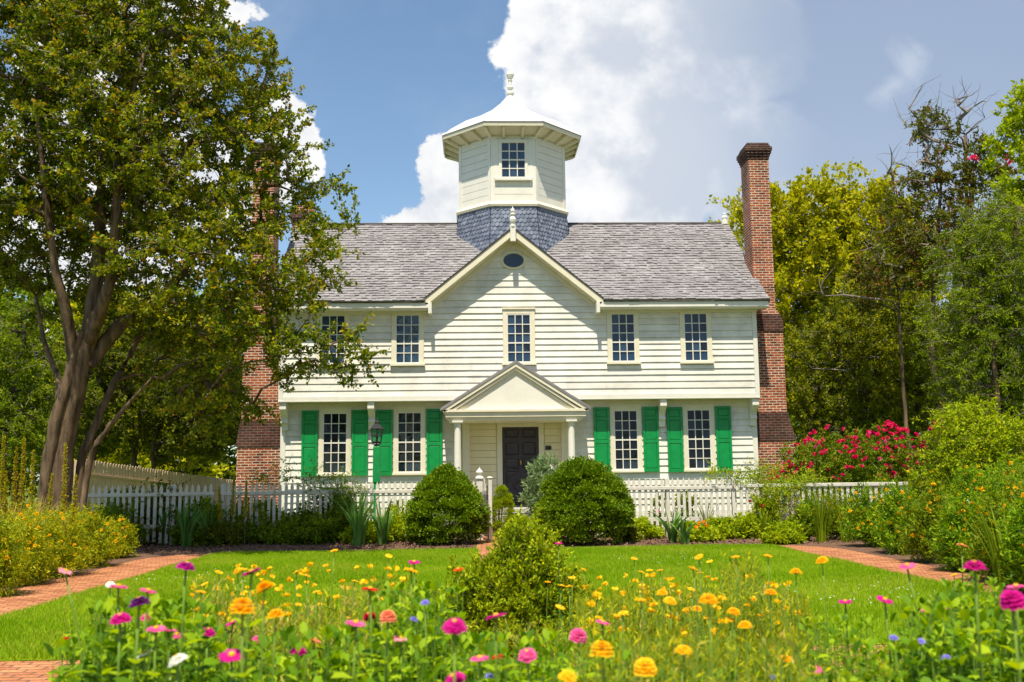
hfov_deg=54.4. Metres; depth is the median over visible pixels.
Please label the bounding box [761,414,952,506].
rose bush
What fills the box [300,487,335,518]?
bed plant
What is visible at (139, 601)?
zinnia
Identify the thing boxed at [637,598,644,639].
marigold
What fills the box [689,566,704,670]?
marigold
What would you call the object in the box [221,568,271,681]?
zinnia
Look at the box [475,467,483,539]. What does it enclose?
gate post
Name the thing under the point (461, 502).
boxwood
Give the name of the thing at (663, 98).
sky
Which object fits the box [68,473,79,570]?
flower spike
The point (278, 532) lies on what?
bed plant
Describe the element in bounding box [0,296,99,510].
cedar tree
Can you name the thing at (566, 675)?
marigold
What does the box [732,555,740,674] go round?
marigold
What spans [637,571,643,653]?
marigold
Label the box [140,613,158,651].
zinnia
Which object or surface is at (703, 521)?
daylily clump
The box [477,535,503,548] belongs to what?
brick path
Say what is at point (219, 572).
marigold
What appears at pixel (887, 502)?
grass tuft
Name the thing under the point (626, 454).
window
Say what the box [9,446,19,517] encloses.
flower spike
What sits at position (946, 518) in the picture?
grass tuft
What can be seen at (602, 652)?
marigold
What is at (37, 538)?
coreopsis clump
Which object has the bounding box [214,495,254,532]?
bed plant
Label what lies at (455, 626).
zinnia
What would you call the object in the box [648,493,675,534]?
bed plant
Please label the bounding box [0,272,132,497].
woodland tree
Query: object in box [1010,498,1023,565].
yellow daisy clump
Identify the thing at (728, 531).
bed plant
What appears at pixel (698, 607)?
marigold
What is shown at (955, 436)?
tall leafy shrub
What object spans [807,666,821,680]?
zinnia
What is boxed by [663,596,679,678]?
marigold
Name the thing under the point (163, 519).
iris clump
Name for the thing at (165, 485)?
bed plant
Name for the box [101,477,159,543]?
bed plant
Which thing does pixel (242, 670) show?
zinnia
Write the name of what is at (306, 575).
marigold
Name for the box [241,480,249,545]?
flower spike
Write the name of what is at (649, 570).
marigold
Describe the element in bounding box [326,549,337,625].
marigold
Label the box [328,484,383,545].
iris clump
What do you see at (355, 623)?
zinnia
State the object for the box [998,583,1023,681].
zinnia
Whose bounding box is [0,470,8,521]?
flower spike
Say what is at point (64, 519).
grass tuft
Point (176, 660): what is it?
zinnia
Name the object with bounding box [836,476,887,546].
yellow daisy clump
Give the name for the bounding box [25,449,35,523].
flower spike
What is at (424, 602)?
ageratum
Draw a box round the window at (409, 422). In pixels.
[392,406,425,474]
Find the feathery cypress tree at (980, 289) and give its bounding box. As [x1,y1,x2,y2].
[908,186,1023,469]
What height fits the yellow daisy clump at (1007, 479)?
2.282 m
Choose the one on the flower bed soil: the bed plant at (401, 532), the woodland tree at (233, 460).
the bed plant at (401, 532)
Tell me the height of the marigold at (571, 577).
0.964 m
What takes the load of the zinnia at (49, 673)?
on the flower bed soil
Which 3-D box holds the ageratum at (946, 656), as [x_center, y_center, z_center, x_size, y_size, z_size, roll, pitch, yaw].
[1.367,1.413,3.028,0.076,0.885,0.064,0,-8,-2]
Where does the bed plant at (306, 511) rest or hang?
on the flower bed soil
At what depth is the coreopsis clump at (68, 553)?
15.39 m
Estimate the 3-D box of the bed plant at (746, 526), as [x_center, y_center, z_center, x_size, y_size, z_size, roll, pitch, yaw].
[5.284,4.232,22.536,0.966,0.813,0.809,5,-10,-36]
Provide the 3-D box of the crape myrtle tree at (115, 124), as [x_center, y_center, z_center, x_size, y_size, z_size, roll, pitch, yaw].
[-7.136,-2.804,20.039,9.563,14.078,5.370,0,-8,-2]
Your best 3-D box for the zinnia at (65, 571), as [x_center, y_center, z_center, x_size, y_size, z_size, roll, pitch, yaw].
[-1.582,1.415,3.682,0.251,1.129,0.164,1,-8,-13]
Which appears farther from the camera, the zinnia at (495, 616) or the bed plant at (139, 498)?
the bed plant at (139, 498)
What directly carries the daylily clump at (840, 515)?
on the flower bed soil
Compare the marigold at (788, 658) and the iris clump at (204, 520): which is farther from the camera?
the iris clump at (204, 520)
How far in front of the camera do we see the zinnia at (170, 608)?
3.33 m
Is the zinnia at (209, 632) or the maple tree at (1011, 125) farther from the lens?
the maple tree at (1011, 125)
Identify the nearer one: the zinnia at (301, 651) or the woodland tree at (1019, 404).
the zinnia at (301, 651)
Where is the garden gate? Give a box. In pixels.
[482,476,492,538]
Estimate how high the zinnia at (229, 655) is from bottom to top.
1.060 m
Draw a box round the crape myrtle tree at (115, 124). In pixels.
[0,0,389,545]
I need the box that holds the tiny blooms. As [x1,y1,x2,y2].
[190,562,800,656]
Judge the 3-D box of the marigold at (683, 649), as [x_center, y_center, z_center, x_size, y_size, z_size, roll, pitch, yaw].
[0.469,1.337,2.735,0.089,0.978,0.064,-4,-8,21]
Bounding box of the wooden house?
[236,70,796,532]
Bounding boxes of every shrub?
[403,550,513,654]
[460,505,591,670]
[517,450,578,517]
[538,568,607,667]
[906,391,1023,502]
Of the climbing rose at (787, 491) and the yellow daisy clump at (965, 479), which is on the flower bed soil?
the yellow daisy clump at (965, 479)
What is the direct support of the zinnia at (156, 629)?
on the flower bed soil
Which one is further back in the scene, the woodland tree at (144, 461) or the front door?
the woodland tree at (144, 461)
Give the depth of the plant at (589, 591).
7.32 m
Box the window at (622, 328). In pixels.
[606,312,640,364]
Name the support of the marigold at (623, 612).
on the flower bed soil
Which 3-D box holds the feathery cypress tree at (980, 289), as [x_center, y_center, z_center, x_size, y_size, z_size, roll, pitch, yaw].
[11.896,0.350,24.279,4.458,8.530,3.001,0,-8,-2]
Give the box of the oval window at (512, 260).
[501,251,525,269]
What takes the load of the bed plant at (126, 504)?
on the flower bed soil
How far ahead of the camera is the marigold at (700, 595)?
4.86 m
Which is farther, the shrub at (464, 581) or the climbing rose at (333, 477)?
the climbing rose at (333, 477)
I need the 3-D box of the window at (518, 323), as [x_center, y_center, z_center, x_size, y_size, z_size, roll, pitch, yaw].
[0.200,-0.127,28.490,0.980,1.643,0.130,0,-8,-2]
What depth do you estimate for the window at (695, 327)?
28.70 m
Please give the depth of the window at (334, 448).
28.36 m
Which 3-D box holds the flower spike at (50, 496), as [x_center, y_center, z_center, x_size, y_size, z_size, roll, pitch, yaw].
[-7.319,2.885,15.721,0.154,1.604,0.183,-7,-10,39]
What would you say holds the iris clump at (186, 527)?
on the flower bed soil
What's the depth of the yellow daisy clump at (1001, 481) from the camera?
18.63 m
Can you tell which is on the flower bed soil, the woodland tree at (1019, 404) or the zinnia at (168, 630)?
the zinnia at (168, 630)
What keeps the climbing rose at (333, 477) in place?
attached to the picket fence at (292, 492)
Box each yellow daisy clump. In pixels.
[794,489,827,535]
[816,482,859,539]
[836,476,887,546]
[861,464,909,507]
[866,476,922,555]
[890,479,960,563]
[895,463,949,501]
[910,445,953,480]
[921,478,994,572]
[939,458,1001,505]
[956,484,1014,579]
[969,442,1023,515]
[991,486,1023,591]
[994,454,1023,503]
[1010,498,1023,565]
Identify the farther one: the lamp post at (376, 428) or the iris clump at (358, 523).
the lamp post at (376, 428)
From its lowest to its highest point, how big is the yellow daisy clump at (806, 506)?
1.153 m
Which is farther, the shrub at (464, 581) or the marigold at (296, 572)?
the shrub at (464, 581)
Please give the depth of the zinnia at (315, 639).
3.56 m
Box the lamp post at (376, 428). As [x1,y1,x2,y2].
[370,418,382,520]
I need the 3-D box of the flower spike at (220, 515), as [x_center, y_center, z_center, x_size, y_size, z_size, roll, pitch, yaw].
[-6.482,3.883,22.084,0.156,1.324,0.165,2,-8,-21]
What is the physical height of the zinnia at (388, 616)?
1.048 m
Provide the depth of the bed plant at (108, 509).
22.16 m
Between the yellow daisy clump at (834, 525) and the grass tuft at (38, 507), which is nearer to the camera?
the grass tuft at (38, 507)
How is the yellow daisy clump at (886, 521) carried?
on the flower bed soil
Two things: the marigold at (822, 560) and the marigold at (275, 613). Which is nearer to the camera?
the marigold at (275, 613)
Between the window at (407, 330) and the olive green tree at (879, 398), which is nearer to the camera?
the window at (407, 330)
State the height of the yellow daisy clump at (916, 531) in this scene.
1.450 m
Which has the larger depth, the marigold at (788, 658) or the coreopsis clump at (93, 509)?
the coreopsis clump at (93, 509)
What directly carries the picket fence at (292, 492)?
on the flower bed soil
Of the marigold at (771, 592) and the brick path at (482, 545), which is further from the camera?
the brick path at (482, 545)
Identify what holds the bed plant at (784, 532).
on the flower bed soil
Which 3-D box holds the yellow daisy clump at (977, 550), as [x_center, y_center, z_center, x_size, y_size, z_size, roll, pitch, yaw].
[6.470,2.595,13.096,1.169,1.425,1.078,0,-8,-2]
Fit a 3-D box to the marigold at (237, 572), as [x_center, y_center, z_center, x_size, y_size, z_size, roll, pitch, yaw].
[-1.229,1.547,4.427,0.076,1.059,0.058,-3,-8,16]
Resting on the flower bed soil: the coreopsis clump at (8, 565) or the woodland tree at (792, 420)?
the coreopsis clump at (8, 565)
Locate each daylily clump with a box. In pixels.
[694,499,719,528]
[757,505,773,537]
[803,486,846,541]
[831,488,851,541]
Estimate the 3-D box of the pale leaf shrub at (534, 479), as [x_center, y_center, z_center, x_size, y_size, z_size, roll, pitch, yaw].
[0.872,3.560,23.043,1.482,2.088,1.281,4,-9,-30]
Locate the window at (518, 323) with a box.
[502,308,536,364]
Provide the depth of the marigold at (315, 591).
4.38 m
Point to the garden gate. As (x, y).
(487, 491)
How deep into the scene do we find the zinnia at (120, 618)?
2.67 m
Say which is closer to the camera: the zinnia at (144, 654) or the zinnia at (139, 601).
the zinnia at (139, 601)
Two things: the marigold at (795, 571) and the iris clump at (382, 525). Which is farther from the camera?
the iris clump at (382, 525)
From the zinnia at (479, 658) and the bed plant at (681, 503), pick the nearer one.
the zinnia at (479, 658)
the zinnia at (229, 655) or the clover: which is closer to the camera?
the zinnia at (229, 655)
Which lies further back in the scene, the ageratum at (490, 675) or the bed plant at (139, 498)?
the bed plant at (139, 498)
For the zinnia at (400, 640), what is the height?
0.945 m
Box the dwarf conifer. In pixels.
[492,484,516,535]
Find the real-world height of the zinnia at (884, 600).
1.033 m
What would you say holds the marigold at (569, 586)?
on the flower bed soil
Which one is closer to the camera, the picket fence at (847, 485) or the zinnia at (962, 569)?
the zinnia at (962, 569)
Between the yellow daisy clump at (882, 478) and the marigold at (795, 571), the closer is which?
the marigold at (795, 571)
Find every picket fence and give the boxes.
[71,483,213,544]
[220,481,474,540]
[564,476,737,536]
[737,482,895,532]
[898,482,1023,495]
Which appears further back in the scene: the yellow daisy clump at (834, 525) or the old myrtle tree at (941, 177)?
the old myrtle tree at (941, 177)
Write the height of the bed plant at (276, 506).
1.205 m
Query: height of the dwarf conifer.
1.299 m
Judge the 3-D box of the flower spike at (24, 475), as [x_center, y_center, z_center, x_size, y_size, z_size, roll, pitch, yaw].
[-7.772,2.595,15.743,0.175,2.195,0.150,-2,-8,11]
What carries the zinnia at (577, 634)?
on the flower bed soil
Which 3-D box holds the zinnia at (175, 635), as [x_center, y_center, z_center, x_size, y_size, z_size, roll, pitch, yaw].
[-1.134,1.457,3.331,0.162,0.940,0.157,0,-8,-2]
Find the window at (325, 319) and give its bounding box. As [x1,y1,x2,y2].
[316,314,349,365]
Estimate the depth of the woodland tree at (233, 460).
53.59 m
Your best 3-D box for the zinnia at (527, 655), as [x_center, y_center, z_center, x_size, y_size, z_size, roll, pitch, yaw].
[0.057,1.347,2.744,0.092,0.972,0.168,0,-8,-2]
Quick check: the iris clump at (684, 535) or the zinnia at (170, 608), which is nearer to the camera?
the zinnia at (170, 608)
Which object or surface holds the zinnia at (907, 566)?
on the flower bed soil
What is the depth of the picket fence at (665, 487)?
23.36 m
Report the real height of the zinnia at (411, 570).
1.113 m
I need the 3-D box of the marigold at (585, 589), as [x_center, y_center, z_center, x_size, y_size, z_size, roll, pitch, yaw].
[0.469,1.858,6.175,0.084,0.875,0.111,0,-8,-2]
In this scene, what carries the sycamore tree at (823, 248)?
on the ground at (26, 493)
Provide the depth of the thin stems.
3.62 m
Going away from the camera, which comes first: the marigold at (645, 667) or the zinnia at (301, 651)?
the marigold at (645, 667)
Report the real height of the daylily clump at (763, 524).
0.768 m
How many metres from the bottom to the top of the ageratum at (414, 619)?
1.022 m
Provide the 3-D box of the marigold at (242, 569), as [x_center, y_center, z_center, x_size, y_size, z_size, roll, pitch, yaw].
[-0.975,1.389,3.558,0.059,1.131,0.101,7,-11,-43]
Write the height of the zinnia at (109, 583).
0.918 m
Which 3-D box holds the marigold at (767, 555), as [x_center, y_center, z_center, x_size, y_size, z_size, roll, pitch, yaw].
[1.030,1.411,3.892,0.047,1.130,0.108,0,-8,-2]
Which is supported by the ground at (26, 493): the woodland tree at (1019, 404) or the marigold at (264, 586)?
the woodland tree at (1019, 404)
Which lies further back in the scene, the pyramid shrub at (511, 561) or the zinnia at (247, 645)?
the pyramid shrub at (511, 561)
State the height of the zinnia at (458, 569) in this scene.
0.969 m
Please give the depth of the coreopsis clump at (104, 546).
17.02 m
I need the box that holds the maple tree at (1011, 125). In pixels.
[963,78,1023,273]
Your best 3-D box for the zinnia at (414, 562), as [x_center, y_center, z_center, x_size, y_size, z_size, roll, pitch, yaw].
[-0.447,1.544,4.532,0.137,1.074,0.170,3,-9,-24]
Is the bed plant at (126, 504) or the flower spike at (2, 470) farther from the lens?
the bed plant at (126, 504)
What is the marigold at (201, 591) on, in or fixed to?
on the flower bed soil
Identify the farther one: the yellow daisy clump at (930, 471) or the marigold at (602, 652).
the yellow daisy clump at (930, 471)
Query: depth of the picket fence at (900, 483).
23.48 m
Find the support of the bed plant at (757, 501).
on the flower bed soil
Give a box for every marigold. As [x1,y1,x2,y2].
[196,590,205,628]
[200,581,207,653]
[215,570,222,657]
[229,567,240,643]
[237,568,247,660]
[256,580,272,681]
[267,608,284,681]
[293,570,299,623]
[295,603,301,632]
[302,574,309,668]
[312,590,319,626]
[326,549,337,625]
[385,554,391,579]
[542,581,549,647]
[556,605,564,667]
[557,584,564,655]
[558,670,576,681]
[566,585,571,661]
[568,576,575,631]
[581,568,592,609]
[589,641,614,681]
[619,611,627,651]
[631,557,637,624]
[633,657,656,681]
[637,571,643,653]
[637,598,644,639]
[646,569,651,618]
[656,589,667,659]
[657,569,666,619]
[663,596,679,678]
[675,645,692,681]
[687,587,694,647]
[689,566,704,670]
[691,605,701,643]
[694,554,707,661]
[696,572,702,630]
[698,594,719,681]
[706,560,714,625]
[725,617,733,641]
[727,607,740,653]
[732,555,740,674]
[737,620,751,656]
[763,554,774,650]
[764,589,776,657]
[781,655,790,672]
[789,568,801,663]
[816,556,835,672]
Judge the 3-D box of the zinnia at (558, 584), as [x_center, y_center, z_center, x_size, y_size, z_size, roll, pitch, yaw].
[0.331,1.902,6.922,0.126,0.992,0.171,-3,-8,16]
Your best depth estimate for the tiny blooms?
4.69 m
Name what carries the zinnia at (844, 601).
on the flower bed soil
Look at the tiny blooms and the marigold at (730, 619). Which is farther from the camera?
the tiny blooms
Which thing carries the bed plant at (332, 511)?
on the flower bed soil
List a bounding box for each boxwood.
[401,462,493,545]
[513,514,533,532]
[530,455,636,544]
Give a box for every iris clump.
[150,503,171,544]
[166,497,213,546]
[188,501,229,545]
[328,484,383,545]
[368,497,404,544]
[651,506,695,542]
[666,517,699,543]
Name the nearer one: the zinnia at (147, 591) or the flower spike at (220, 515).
the zinnia at (147, 591)
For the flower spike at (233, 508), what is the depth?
22.13 m
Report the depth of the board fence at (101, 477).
33.20 m
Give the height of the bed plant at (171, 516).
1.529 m
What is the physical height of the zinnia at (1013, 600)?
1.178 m
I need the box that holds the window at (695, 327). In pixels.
[679,312,713,363]
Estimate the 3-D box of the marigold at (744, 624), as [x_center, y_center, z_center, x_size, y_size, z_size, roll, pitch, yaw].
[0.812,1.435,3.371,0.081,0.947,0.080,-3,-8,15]
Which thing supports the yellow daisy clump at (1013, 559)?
on the flower bed soil
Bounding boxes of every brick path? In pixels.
[0,545,1023,681]
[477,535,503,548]
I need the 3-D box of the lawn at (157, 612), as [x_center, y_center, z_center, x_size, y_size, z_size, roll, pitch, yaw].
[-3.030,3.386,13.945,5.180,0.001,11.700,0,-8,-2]
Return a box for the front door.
[502,427,538,505]
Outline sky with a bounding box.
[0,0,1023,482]
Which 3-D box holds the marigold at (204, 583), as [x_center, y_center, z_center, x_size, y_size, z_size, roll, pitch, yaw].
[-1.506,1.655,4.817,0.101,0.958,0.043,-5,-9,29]
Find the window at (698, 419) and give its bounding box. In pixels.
[681,403,717,471]
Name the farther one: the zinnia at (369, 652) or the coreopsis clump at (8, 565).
the coreopsis clump at (8, 565)
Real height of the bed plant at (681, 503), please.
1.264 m
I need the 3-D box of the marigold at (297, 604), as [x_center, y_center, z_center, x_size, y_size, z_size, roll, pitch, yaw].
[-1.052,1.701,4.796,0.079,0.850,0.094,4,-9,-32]
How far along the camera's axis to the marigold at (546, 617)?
6.25 m
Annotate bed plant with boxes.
[94,492,152,543]
[96,498,150,545]
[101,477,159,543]
[131,473,195,543]
[149,496,214,544]
[167,494,231,546]
[193,517,246,546]
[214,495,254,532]
[228,496,282,543]
[258,514,309,544]
[259,497,289,520]
[276,500,320,542]
[285,513,343,543]
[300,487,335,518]
[320,488,357,542]
[336,519,393,543]
[373,499,409,541]
[394,519,430,541]
[614,524,644,541]
[632,515,665,538]
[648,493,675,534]
[671,490,699,521]
[677,516,725,542]
[705,514,739,538]
[728,510,762,538]
[749,492,783,530]
[759,519,807,544]
[784,504,820,540]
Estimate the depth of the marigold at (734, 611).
3.65 m
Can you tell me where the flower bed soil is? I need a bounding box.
[3,534,1012,590]
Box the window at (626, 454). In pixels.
[609,404,643,472]
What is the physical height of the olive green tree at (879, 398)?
8.451 m
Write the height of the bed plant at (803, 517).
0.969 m
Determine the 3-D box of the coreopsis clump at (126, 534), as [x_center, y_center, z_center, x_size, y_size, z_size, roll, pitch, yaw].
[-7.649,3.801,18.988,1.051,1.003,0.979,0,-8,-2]
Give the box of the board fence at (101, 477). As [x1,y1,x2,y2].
[73,459,235,512]
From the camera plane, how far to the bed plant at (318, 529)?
22.31 m
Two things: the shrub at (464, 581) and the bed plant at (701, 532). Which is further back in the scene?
the bed plant at (701, 532)
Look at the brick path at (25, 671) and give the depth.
14.21 m
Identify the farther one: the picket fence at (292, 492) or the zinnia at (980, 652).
the picket fence at (292, 492)
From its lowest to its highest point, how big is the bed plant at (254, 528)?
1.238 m
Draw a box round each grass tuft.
[0,496,63,534]
[4,496,72,522]
[45,504,90,533]
[863,478,914,550]
[926,492,977,570]
[951,501,1014,587]
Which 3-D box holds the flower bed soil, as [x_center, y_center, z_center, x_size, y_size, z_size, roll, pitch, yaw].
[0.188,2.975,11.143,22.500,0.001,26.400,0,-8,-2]
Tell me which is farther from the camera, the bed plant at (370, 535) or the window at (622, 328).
the window at (622, 328)
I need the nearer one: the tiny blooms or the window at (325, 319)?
the tiny blooms
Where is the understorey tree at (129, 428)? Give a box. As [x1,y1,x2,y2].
[41,307,242,487]
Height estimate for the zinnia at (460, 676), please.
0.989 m
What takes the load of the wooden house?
on the ground at (26, 493)
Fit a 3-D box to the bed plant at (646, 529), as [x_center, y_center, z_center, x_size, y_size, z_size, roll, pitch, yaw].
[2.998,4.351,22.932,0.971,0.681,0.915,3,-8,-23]
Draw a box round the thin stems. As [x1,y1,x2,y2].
[52,551,1023,681]
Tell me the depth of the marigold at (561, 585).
4.86 m
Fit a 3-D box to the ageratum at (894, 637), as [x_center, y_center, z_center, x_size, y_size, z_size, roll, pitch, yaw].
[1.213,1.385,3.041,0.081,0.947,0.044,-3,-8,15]
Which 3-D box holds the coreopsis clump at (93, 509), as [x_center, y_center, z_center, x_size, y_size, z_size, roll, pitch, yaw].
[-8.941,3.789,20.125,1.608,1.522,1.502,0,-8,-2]
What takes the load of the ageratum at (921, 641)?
on the flower bed soil
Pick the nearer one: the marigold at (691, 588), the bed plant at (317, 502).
the marigold at (691, 588)
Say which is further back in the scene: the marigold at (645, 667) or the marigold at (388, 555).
the marigold at (388, 555)
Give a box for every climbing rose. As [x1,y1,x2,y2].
[237,455,375,519]
[701,454,832,526]
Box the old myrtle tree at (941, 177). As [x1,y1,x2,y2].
[800,75,1022,471]
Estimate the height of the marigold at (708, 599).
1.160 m
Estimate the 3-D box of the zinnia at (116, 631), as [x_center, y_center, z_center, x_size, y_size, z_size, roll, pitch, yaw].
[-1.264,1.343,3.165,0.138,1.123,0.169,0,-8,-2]
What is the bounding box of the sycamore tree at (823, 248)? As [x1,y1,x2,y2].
[706,157,949,503]
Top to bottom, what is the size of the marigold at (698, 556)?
1.134 m
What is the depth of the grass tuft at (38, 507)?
15.94 m
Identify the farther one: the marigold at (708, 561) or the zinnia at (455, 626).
the marigold at (708, 561)
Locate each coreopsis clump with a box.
[0,511,41,596]
[3,497,64,585]
[21,504,101,577]
[62,502,126,568]
[71,497,106,525]
[92,515,140,558]
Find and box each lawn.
[0,553,477,660]
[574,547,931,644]
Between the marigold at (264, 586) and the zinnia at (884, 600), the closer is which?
the marigold at (264, 586)
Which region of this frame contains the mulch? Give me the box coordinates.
[132,535,867,553]
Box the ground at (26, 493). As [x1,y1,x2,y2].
[0,483,869,536]
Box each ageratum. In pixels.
[410,617,418,681]
[421,599,428,681]
[485,673,493,678]
[889,635,899,681]
[917,638,925,675]
[941,654,950,681]
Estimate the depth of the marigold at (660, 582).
5.48 m
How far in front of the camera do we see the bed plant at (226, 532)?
22.05 m
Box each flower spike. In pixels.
[0,435,6,519]
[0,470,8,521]
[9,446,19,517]
[15,439,26,521]
[16,436,26,514]
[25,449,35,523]
[44,473,53,525]
[57,442,70,531]
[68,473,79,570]
[217,487,223,523]
[229,474,235,545]
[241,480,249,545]
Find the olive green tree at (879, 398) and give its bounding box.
[783,262,991,476]
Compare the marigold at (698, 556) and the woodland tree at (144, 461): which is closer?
the marigold at (698, 556)
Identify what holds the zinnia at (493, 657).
on the flower bed soil
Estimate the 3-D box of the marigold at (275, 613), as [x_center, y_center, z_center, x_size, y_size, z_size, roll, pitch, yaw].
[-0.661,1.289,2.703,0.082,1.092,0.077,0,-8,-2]
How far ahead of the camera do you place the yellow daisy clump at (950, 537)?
14.45 m
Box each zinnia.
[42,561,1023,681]
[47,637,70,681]
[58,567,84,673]
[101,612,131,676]
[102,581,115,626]
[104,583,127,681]
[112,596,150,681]
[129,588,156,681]
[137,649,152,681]
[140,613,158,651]
[146,625,166,681]
[156,628,177,679]
[168,653,188,681]
[172,632,180,675]
[195,627,218,681]
[209,618,240,671]
[219,649,244,681]
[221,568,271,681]
[226,598,255,681]
[252,635,269,669]
[289,647,306,674]
[305,637,322,681]
[331,620,368,681]
[352,586,382,677]
[356,612,375,663]
[366,609,397,681]
[393,636,416,681]
[394,567,419,659]
[406,560,420,629]
[441,617,466,681]
[445,671,465,681]
[449,567,465,655]
[470,655,488,681]
[481,612,519,681]
[492,653,504,681]
[518,648,536,681]
[552,542,566,643]
[561,628,599,681]
[588,619,609,653]
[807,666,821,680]
[838,599,856,676]
[876,595,892,681]
[899,563,929,674]
[948,560,1001,681]
[952,543,970,611]
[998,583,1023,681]
[999,589,1023,681]
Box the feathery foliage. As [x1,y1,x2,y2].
[189,547,908,681]
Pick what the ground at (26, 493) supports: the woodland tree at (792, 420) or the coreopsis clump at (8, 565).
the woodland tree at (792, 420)
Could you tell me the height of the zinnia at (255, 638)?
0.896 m
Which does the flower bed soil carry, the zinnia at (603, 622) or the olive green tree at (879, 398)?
the zinnia at (603, 622)
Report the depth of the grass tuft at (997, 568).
12.47 m
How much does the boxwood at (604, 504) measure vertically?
1.944 m
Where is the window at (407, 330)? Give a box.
[390,314,424,365]
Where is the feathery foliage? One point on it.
(677, 641)
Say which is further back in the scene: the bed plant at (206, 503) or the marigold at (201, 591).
the bed plant at (206, 503)
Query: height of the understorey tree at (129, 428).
8.224 m
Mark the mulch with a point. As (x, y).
(147, 549)
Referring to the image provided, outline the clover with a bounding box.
[127,553,934,606]
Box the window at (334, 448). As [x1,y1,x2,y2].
[317,407,351,475]
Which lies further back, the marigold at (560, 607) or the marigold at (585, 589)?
the marigold at (585, 589)
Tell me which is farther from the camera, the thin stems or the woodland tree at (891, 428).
the woodland tree at (891, 428)
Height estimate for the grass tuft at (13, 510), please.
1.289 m
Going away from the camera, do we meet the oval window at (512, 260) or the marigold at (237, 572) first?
the marigold at (237, 572)
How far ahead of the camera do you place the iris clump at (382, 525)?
21.84 m
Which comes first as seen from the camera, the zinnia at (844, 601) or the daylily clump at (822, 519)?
the zinnia at (844, 601)
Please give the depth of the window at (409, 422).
28.43 m
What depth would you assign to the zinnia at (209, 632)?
3.37 m
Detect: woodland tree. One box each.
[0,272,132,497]
[0,278,54,508]
[21,267,235,507]
[141,278,241,483]
[786,372,865,495]
[793,345,985,496]
[919,288,1023,467]
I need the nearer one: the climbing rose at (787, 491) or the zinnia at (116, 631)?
the zinnia at (116, 631)
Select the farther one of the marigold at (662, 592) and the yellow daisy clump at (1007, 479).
the yellow daisy clump at (1007, 479)
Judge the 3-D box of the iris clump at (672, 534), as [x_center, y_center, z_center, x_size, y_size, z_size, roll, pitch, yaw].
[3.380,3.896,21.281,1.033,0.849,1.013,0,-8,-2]
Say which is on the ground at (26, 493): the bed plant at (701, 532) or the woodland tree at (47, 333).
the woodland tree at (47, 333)
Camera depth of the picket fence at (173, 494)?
22.62 m
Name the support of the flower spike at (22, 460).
on the flower bed soil
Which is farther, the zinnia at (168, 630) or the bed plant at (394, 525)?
the bed plant at (394, 525)
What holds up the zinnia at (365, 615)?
on the flower bed soil
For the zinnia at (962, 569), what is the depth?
5.34 m
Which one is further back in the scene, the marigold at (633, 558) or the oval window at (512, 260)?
the oval window at (512, 260)
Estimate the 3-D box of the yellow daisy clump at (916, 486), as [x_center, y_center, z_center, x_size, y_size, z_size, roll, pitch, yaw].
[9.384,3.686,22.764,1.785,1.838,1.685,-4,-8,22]
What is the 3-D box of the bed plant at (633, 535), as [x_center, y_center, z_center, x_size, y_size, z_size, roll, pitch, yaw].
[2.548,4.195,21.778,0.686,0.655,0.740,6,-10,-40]
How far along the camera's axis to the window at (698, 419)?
28.76 m
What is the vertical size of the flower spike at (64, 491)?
2.084 m
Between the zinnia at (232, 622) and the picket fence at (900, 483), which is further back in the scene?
the picket fence at (900, 483)
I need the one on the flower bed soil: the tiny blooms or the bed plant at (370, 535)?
the bed plant at (370, 535)

